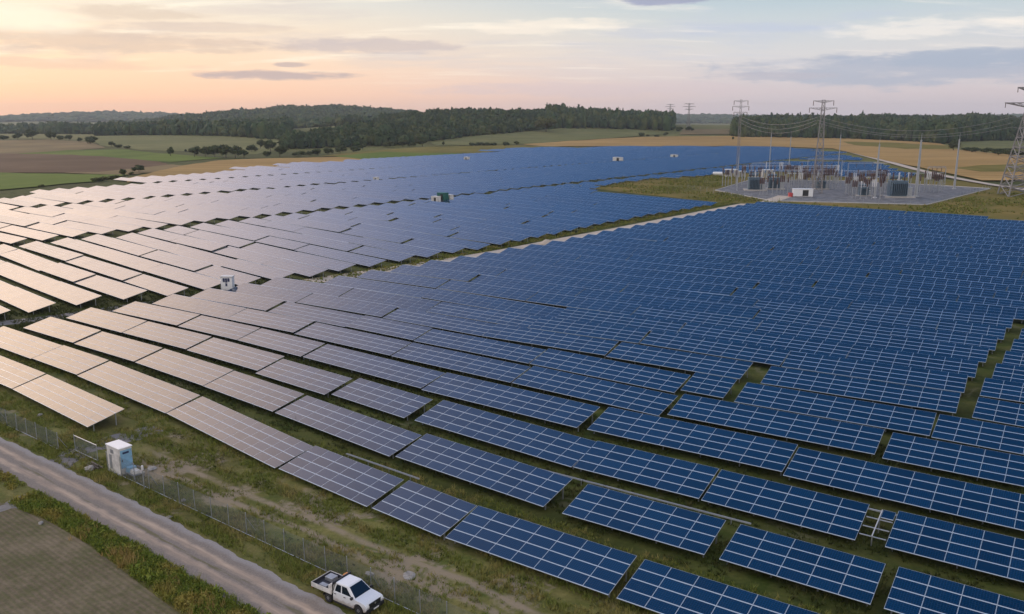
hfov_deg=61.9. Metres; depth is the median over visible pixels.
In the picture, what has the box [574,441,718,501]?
solar table
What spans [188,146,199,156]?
tree
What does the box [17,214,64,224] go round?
solar table
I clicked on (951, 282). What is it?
solar table
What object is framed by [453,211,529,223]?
solar table
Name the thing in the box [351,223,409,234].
solar table
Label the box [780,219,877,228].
solar table
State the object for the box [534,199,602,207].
solar table
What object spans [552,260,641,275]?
solar table
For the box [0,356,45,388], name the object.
solar table
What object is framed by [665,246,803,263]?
solar table
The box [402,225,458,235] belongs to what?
solar table
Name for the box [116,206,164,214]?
solar table
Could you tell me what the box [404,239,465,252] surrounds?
solar table
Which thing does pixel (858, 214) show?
solar table
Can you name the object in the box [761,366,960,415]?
solar table
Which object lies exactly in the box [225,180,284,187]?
solar table
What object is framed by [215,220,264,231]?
solar table
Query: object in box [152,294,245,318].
solar table
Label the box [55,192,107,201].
solar table
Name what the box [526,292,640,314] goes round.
solar table
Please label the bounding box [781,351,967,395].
solar table
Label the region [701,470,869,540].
solar table
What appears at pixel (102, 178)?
bush
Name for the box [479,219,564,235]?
solar table
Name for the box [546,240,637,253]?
solar table
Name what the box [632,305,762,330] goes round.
solar table
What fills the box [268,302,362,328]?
solar table
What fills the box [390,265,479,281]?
solar table
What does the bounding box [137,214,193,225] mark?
solar table
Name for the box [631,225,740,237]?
solar table
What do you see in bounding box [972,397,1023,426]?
solar table
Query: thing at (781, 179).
insulator post
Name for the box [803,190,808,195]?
door
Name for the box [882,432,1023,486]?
solar table
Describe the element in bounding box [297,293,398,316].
solar table
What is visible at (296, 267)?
solar table
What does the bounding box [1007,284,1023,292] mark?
solar table
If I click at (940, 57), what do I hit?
sky
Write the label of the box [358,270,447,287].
solar table
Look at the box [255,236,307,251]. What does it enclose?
solar table
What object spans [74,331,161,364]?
solar table
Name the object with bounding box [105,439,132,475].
equipment cabinet
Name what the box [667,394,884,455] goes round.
solar table
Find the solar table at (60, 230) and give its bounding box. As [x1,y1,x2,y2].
[26,222,86,237]
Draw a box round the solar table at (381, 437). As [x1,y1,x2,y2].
[275,396,421,458]
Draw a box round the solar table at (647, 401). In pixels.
[512,366,677,416]
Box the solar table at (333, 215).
[307,211,357,220]
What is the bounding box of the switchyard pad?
[718,180,987,203]
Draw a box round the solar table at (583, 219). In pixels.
[545,214,608,224]
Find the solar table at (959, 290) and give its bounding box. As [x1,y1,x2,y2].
[810,272,995,297]
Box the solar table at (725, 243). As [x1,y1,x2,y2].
[665,236,774,249]
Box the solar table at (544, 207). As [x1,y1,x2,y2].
[507,203,577,211]
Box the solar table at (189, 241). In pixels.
[171,236,226,250]
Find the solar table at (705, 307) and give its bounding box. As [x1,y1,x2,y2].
[575,288,759,318]
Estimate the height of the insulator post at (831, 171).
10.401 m
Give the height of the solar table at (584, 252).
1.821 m
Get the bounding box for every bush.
[0,135,9,139]
[84,136,97,143]
[98,176,107,180]
[107,175,119,179]
[246,144,258,151]
[262,151,270,155]
[291,151,307,155]
[311,148,320,154]
[323,148,333,153]
[335,144,346,152]
[349,145,360,150]
[381,140,395,146]
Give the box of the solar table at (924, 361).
[847,345,978,380]
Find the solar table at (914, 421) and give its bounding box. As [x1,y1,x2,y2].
[734,382,935,437]
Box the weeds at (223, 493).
[66,425,637,613]
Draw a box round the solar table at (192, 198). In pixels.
[168,195,218,202]
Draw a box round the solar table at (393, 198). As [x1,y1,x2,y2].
[349,193,406,200]
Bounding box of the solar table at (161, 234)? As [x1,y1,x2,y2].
[139,228,184,242]
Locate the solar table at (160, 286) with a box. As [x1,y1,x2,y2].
[124,274,187,295]
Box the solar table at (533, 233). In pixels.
[489,226,548,237]
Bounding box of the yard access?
[761,195,788,201]
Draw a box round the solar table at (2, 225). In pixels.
[0,223,9,227]
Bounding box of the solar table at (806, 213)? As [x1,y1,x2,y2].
[726,207,819,215]
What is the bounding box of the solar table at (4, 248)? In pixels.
[0,244,16,256]
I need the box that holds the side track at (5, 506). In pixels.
[0,491,50,511]
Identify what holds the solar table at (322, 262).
on the ground at (756, 373)
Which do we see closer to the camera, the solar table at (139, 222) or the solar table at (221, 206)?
the solar table at (139, 222)
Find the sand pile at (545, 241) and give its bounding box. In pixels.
[539,239,550,244]
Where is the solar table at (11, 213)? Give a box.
[0,208,26,217]
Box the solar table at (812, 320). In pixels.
[754,308,893,334]
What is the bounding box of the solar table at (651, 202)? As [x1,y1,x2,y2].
[611,198,694,208]
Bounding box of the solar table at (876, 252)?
[817,245,947,259]
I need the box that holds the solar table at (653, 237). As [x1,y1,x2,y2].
[597,230,668,240]
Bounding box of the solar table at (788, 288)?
[754,281,871,301]
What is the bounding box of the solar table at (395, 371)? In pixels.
[303,344,443,391]
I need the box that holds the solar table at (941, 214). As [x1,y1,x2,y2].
[905,211,988,218]
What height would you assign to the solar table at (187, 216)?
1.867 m
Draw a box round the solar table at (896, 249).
[847,243,957,256]
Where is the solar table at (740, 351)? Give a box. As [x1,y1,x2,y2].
[640,330,790,366]
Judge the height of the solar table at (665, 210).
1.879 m
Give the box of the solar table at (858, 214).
[791,209,890,217]
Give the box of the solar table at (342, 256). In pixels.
[295,244,384,266]
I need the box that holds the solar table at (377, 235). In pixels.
[340,228,412,243]
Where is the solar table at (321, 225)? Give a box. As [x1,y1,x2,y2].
[288,219,350,231]
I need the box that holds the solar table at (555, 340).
[482,324,618,358]
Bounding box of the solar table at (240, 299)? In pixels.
[191,288,284,311]
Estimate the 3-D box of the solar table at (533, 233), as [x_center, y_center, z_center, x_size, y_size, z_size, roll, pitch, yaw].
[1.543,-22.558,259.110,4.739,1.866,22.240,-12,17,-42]
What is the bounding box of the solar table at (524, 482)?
[395,434,571,509]
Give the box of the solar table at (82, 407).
[13,374,123,430]
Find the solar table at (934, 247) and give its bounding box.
[874,240,1002,254]
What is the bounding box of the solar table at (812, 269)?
[748,260,869,276]
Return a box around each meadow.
[71,164,181,174]
[591,171,1023,220]
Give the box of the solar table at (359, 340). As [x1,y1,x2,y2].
[295,322,411,358]
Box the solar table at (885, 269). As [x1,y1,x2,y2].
[801,259,902,273]
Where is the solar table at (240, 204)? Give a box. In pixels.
[212,200,268,207]
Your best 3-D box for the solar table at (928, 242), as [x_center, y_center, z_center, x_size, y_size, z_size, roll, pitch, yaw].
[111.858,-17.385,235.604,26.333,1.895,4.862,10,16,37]
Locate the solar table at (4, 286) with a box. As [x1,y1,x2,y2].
[0,280,14,291]
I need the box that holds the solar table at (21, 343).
[0,326,61,361]
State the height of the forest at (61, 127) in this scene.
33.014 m
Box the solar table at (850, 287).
[814,280,958,300]
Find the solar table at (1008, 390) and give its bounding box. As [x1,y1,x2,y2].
[980,378,1023,403]
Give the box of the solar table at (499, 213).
[463,208,535,221]
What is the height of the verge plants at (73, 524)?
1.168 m
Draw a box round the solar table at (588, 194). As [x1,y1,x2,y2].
[556,191,624,198]
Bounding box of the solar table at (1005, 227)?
[985,225,1023,229]
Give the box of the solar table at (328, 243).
[289,234,361,250]
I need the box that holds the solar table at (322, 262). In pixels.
[282,252,354,270]
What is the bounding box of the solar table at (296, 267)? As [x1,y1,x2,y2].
[263,258,327,278]
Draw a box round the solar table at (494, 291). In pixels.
[438,280,536,302]
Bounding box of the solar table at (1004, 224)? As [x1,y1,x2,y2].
[962,220,1023,226]
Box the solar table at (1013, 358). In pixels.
[1002,351,1023,366]
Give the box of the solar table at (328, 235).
[294,227,361,242]
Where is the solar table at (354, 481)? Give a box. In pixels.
[279,446,402,508]
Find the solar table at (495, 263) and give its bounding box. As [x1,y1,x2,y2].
[450,256,534,270]
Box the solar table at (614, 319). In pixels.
[555,307,685,332]
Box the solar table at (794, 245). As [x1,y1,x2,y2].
[722,237,819,249]
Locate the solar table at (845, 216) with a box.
[817,213,897,220]
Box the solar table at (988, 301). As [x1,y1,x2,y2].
[957,294,1023,307]
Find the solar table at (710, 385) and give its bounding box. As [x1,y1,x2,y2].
[681,372,736,400]
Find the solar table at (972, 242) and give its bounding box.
[923,236,1013,246]
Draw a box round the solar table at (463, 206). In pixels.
[424,201,480,208]
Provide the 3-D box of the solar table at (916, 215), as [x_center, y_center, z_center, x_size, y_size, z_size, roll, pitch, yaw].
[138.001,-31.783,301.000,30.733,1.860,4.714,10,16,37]
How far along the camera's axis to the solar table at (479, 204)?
338.59 m
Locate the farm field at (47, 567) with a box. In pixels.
[0,502,179,613]
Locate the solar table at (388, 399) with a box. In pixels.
[331,378,432,420]
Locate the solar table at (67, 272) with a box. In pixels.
[39,263,93,281]
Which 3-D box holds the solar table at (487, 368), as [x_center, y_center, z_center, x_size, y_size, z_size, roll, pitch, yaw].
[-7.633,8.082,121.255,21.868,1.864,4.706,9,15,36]
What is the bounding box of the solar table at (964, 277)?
[901,268,1023,286]
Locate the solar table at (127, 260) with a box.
[87,247,160,272]
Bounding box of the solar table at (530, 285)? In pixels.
[470,275,585,295]
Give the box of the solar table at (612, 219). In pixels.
[547,211,620,221]
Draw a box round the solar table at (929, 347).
[756,320,988,365]
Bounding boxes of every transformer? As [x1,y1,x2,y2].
[743,171,766,190]
[766,172,784,189]
[813,176,827,188]
[856,183,872,195]
[881,172,915,197]
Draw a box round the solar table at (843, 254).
[771,246,917,262]
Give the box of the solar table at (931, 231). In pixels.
[876,226,955,235]
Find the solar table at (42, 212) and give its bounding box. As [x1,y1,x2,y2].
[19,207,64,216]
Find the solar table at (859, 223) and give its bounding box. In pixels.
[826,220,897,226]
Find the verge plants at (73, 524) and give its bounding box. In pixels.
[9,490,270,613]
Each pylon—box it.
[683,103,694,126]
[732,99,748,184]
[809,100,836,193]
[997,87,1023,196]
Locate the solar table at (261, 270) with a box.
[220,259,294,278]
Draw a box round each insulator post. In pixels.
[725,170,729,185]
[759,178,764,194]
[780,175,784,193]
[786,165,790,182]
[798,173,802,187]
[803,173,806,187]
[806,171,811,187]
[812,170,817,187]
[826,168,828,188]
[829,168,833,188]
[845,177,850,194]
[852,180,857,198]
[858,174,863,186]
[871,173,875,194]
[871,180,876,198]
[879,176,883,193]
[925,173,931,192]
[931,171,936,188]
[934,174,938,190]
[938,174,943,192]
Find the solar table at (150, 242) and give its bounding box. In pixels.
[116,233,173,250]
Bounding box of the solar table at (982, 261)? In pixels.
[946,256,1023,269]
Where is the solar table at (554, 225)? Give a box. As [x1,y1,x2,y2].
[523,220,579,231]
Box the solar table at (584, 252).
[524,244,632,259]
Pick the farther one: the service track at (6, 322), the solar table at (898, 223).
the solar table at (898, 223)
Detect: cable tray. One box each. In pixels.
[346,453,419,480]
[543,469,750,524]
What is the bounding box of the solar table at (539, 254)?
[500,248,580,260]
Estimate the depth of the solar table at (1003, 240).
240.56 m
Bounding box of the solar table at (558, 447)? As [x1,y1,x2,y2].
[414,400,595,468]
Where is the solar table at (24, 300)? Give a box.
[0,287,54,313]
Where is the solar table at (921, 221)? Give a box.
[897,218,985,226]
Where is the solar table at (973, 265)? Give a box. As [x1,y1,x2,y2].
[917,258,1023,272]
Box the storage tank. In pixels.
[713,172,722,175]
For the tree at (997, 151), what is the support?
on the ground at (756, 373)
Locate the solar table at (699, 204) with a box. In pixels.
[623,196,705,207]
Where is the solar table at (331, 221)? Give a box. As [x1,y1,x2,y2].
[301,215,359,226]
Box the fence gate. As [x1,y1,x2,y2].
[73,434,98,461]
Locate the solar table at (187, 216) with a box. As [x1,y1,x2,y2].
[155,211,217,222]
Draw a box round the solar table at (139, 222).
[105,216,166,228]
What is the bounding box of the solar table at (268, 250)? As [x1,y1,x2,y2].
[240,243,295,257]
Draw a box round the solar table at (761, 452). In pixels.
[587,407,797,475]
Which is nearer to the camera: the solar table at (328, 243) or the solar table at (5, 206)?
the solar table at (328, 243)
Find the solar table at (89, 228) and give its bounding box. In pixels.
[54,221,115,233]
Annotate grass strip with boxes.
[842,141,955,148]
[957,164,1023,171]
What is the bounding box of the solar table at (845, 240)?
[793,234,874,244]
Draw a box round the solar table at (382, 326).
[346,315,431,342]
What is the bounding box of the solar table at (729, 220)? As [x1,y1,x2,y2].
[684,215,771,224]
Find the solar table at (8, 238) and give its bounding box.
[0,233,26,243]
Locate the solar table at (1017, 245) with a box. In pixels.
[1012,243,1023,246]
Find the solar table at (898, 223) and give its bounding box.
[809,216,919,225]
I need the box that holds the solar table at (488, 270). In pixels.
[419,260,506,275]
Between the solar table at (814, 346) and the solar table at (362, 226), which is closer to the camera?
the solar table at (814, 346)
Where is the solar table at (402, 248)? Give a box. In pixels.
[349,237,440,257]
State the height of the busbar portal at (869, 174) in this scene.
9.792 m
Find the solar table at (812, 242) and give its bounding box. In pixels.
[738,234,849,246]
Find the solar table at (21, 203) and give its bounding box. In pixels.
[0,198,41,207]
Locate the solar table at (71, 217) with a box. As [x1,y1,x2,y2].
[53,213,91,221]
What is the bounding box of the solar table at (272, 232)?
[254,227,300,238]
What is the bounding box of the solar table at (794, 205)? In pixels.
[754,201,832,208]
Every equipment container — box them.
[431,196,440,201]
[437,192,448,199]
[613,157,622,160]
[788,188,812,196]
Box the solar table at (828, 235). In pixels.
[790,231,867,239]
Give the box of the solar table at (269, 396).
[204,371,302,411]
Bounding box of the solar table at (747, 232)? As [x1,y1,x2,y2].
[707,227,794,237]
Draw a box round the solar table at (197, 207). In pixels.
[177,204,227,211]
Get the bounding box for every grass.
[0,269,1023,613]
[68,521,238,613]
[304,200,735,282]
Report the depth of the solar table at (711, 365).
121.16 m
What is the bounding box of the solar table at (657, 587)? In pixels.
[616,559,818,613]
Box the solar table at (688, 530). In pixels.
[562,484,725,557]
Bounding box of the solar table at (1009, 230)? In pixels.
[998,228,1023,232]
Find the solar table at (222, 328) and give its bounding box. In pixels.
[179,315,258,342]
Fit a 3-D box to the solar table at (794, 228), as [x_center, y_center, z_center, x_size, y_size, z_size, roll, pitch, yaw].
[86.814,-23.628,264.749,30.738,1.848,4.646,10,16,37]
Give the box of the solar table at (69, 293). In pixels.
[37,281,100,307]
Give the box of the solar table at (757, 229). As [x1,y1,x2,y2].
[722,225,791,233]
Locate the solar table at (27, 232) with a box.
[0,225,57,239]
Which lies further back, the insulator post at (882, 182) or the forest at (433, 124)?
the forest at (433, 124)
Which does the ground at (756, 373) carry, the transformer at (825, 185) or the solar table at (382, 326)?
the solar table at (382, 326)
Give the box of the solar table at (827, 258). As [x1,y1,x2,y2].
[779,252,872,264]
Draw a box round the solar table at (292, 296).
[227,283,311,302]
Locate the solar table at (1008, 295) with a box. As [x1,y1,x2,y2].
[994,290,1023,300]
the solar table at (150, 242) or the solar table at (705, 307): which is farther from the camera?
the solar table at (150, 242)
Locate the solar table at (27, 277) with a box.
[0,262,59,291]
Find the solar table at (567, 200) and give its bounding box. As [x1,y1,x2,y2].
[531,196,597,204]
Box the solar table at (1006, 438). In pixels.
[932,414,1023,454]
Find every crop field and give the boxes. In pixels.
[0,172,127,189]
[19,149,220,161]
[337,152,461,158]
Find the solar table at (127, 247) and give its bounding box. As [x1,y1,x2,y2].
[96,238,156,257]
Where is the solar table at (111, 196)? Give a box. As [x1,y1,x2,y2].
[77,191,127,199]
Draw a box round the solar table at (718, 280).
[635,269,758,288]
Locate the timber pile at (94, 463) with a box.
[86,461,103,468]
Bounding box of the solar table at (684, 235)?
[614,228,724,240]
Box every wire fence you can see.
[0,408,66,447]
[106,452,472,613]
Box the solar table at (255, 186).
[210,181,270,188]
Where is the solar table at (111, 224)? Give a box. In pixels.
[81,218,141,231]
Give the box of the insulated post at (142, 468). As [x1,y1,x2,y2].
[141,465,144,488]
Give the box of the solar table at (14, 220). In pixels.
[0,215,38,227]
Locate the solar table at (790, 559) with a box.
[719,524,884,605]
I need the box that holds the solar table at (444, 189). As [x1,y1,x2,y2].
[396,185,475,194]
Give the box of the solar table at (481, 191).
[410,184,487,192]
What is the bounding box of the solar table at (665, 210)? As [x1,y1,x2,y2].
[595,202,672,212]
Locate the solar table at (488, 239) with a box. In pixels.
[450,232,511,246]
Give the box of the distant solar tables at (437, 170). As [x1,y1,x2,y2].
[0,145,915,319]
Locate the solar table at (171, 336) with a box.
[123,321,211,352]
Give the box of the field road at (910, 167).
[850,152,1023,189]
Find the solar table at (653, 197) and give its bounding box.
[612,193,716,205]
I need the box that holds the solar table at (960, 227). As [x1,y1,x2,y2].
[920,223,998,231]
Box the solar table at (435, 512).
[372,481,476,539]
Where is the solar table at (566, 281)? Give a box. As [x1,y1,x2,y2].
[497,269,628,291]
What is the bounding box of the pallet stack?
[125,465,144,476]
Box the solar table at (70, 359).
[32,345,107,374]
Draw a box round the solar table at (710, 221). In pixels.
[671,217,746,225]
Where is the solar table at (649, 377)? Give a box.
[530,349,689,394]
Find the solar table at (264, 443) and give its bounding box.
[166,396,312,467]
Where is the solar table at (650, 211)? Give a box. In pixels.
[601,205,661,214]
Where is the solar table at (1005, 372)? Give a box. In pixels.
[992,363,1023,383]
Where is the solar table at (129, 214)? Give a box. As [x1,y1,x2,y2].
[93,207,146,218]
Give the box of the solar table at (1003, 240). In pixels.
[949,235,1023,243]
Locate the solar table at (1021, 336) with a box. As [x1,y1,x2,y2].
[1019,329,1023,339]
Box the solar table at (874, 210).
[831,206,905,213]
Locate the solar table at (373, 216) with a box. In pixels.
[346,211,398,220]
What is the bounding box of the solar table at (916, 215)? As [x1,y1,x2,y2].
[858,211,952,218]
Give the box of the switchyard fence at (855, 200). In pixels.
[689,185,992,205]
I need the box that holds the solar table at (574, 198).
[546,195,626,203]
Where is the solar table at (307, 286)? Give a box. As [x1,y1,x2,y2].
[262,277,352,296]
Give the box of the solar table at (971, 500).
[783,447,1023,530]
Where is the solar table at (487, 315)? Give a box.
[426,302,539,327]
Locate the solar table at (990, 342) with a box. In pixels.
[890,325,997,353]
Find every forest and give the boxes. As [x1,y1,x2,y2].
[0,110,193,121]
[0,121,91,133]
[89,115,296,139]
[108,103,420,128]
[276,106,558,148]
[544,103,676,130]
[676,113,1022,123]
[729,111,1023,143]
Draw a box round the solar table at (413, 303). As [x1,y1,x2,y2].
[340,288,439,311]
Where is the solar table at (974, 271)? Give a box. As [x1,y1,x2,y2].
[871,259,1021,278]
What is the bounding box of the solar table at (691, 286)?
[628,276,736,294]
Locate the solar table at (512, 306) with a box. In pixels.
[422,288,563,317]
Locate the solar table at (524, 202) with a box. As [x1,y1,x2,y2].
[492,198,556,206]
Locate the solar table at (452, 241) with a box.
[400,231,489,249]
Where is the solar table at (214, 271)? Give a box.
[195,265,259,284]
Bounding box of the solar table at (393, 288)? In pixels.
[324,276,434,298]
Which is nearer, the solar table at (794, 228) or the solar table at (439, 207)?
the solar table at (794, 228)
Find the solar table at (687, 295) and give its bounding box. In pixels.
[621,284,757,306]
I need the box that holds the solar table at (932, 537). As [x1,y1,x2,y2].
[885,511,1023,582]
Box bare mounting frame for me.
[859,508,895,545]
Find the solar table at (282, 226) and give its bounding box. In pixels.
[260,221,304,232]
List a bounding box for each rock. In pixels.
[84,465,93,471]
[148,466,156,470]
[403,571,414,579]
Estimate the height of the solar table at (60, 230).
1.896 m
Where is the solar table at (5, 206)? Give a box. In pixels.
[0,203,17,209]
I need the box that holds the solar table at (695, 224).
[659,220,723,227]
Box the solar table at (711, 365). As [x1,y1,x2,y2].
[606,342,752,382]
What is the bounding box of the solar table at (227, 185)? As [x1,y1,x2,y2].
[195,182,253,189]
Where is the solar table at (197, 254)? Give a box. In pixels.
[160,244,234,266]
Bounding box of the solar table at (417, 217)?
[390,212,441,221]
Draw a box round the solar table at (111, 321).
[67,307,145,335]
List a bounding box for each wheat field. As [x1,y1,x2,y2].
[127,157,359,181]
[526,136,1023,179]
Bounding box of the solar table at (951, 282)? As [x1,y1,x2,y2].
[868,271,1006,292]
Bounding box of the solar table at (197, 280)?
[144,264,220,289]
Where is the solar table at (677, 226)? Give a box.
[645,223,709,230]
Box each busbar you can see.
[744,165,837,179]
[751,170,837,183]
[788,173,839,186]
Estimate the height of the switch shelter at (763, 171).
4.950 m
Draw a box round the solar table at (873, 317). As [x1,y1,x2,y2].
[753,298,939,329]
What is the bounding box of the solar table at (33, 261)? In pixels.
[0,249,56,271]
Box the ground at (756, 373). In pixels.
[0,121,1023,613]
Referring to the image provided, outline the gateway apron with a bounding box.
[49,426,161,467]
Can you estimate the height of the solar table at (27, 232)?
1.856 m
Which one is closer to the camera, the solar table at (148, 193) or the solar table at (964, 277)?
the solar table at (964, 277)
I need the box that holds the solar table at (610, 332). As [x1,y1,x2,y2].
[528,316,648,342]
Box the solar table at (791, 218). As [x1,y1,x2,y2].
[763,215,827,221]
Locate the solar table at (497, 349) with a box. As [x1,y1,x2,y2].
[414,329,544,365]
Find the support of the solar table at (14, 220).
on the ground at (756, 373)
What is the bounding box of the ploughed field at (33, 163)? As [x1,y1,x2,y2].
[0,154,168,172]
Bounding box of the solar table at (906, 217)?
[890,215,960,221]
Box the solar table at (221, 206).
[198,202,248,209]
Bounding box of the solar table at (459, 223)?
[434,218,496,229]
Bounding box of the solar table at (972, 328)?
[937,319,1005,341]
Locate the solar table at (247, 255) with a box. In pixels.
[213,246,277,263]
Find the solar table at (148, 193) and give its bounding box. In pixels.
[108,188,166,196]
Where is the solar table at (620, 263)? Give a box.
[574,255,660,269]
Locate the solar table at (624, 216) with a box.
[572,210,634,219]
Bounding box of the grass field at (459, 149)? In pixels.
[259,145,561,158]
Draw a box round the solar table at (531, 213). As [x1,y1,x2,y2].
[477,206,548,216]
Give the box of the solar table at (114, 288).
[74,275,146,301]
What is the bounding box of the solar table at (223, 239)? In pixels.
[185,230,253,246]
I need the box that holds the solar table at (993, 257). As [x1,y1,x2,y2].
[957,252,1023,262]
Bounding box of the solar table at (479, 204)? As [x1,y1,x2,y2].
[452,200,509,207]
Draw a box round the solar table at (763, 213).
[715,209,810,217]
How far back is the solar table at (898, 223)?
284.75 m
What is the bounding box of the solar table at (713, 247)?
[652,240,780,255]
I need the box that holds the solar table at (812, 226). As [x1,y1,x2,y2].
[769,222,855,230]
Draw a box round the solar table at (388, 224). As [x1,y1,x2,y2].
[348,217,412,229]
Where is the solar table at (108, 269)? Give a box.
[65,256,141,282]
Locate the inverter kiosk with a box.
[219,275,234,290]
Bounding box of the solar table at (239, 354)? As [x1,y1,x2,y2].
[188,337,283,370]
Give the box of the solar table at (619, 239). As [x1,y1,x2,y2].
[583,234,655,244]
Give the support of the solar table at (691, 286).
on the ground at (756, 373)
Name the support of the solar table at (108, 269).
on the ground at (756, 373)
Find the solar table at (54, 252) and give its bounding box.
[26,243,82,260]
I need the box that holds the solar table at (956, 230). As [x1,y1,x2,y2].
[898,224,1008,235]
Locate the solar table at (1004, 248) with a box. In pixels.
[971,244,1023,252]
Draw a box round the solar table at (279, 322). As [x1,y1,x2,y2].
[226,308,313,335]
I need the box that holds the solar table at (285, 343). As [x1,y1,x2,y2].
[238,328,324,359]
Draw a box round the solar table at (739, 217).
[695,213,781,221]
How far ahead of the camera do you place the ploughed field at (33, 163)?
658.35 m
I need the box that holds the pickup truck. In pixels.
[311,570,383,613]
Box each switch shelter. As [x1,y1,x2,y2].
[725,169,735,176]
[761,169,772,177]
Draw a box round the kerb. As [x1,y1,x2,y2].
[715,179,989,204]
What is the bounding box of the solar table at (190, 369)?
[135,349,232,385]
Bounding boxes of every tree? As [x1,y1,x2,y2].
[11,133,22,138]
[24,129,38,138]
[45,131,57,137]
[119,168,126,176]
[130,165,144,170]
[166,146,174,155]
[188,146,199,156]
[198,146,209,156]
[206,145,218,154]
[217,144,230,157]
[228,145,242,157]
[256,139,263,147]
[263,139,276,151]
[274,145,288,156]
[398,139,407,146]
[415,136,427,146]
[534,117,557,131]
[948,140,960,149]
[969,147,980,151]
[980,147,993,152]
[991,148,1003,154]
[1002,149,1014,154]
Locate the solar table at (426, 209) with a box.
[409,206,457,214]
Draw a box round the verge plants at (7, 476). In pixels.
[0,470,24,489]
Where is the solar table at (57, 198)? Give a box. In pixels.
[27,193,85,203]
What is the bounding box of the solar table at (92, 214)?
[64,208,116,219]
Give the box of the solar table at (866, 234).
[842,231,923,239]
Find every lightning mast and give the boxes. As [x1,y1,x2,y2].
[769,132,771,171]
[872,143,879,197]
[914,138,921,196]
[952,139,959,188]
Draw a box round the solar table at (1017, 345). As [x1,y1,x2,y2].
[1010,339,1023,352]
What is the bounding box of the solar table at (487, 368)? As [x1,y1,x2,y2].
[392,343,529,385]
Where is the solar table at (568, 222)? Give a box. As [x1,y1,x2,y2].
[528,216,594,227]
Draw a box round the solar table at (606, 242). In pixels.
[564,237,668,250]
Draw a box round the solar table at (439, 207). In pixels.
[410,203,465,211]
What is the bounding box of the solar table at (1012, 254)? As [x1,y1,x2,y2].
[1002,251,1023,256]
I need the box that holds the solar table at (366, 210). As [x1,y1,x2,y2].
[343,206,391,214]
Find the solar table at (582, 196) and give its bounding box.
[524,191,615,200]
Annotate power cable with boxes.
[818,120,1009,134]
[819,123,1009,136]
[825,117,1010,130]
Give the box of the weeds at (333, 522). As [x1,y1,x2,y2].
[68,421,643,613]
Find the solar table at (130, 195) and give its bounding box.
[96,190,148,197]
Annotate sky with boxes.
[0,0,1023,115]
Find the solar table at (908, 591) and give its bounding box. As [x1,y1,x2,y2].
[884,567,1023,613]
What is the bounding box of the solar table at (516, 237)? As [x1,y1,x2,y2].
[452,226,529,241]
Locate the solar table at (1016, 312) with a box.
[868,293,1023,322]
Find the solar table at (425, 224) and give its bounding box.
[390,218,458,229]
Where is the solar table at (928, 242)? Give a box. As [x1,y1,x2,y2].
[867,236,971,247]
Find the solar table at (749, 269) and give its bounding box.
[711,263,811,277]
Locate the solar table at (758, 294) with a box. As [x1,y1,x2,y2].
[731,287,852,307]
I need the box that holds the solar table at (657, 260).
[627,255,715,268]
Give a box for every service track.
[0,300,158,325]
[305,204,744,282]
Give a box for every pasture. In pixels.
[86,135,279,153]
[431,128,669,145]
[960,141,1023,148]
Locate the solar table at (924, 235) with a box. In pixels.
[854,228,949,238]
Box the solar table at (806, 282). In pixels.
[656,264,816,286]
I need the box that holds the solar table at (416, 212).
[392,208,442,216]
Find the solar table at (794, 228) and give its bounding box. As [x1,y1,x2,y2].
[745,223,843,234]
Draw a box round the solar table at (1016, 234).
[1008,232,1023,236]
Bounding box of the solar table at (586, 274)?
[526,264,636,283]
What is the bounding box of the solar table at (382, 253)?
[350,246,413,263]
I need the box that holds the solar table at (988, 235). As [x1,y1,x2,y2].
[954,232,1023,239]
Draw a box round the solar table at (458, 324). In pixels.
[383,308,496,337]
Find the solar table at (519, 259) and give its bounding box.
[476,252,558,265]
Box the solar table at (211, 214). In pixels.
[178,209,239,219]
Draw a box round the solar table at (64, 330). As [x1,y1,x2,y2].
[24,317,100,345]
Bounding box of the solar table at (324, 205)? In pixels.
[288,200,339,208]
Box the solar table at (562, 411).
[422,373,599,431]
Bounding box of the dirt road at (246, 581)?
[0,437,344,613]
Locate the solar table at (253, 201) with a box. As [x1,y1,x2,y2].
[226,197,281,205]
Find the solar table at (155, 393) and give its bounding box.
[77,361,199,412]
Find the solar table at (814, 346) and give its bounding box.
[677,322,852,357]
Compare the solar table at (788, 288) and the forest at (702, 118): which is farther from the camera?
the forest at (702, 118)
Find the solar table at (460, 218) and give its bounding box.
[435,214,483,222]
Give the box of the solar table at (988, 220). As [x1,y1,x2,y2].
[952,217,1023,223]
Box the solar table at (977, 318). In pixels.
[848,300,1013,331]
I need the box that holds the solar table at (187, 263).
[142,250,211,270]
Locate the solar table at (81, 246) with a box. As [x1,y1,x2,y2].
[59,239,104,253]
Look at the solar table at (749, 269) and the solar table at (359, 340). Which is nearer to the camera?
the solar table at (359, 340)
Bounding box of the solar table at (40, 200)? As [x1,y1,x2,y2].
[12,196,63,205]
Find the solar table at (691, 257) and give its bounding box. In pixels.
[631,248,751,265]
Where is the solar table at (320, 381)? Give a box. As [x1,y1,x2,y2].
[256,359,351,397]
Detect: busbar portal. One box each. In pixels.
[751,162,790,172]
[793,166,835,183]
[847,162,880,186]
[851,171,885,190]
[925,166,945,188]
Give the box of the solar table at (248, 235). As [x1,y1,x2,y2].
[208,226,268,240]
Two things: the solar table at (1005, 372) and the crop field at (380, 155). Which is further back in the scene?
the crop field at (380, 155)
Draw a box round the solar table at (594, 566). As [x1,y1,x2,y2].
[445,506,636,597]
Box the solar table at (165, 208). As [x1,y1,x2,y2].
[143,204,186,211]
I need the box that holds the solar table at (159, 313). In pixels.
[113,301,199,328]
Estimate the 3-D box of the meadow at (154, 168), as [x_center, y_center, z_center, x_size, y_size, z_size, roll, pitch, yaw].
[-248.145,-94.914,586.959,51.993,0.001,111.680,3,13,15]
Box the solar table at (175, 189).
[143,185,204,193]
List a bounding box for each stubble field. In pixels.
[0,139,104,153]
[680,129,729,133]

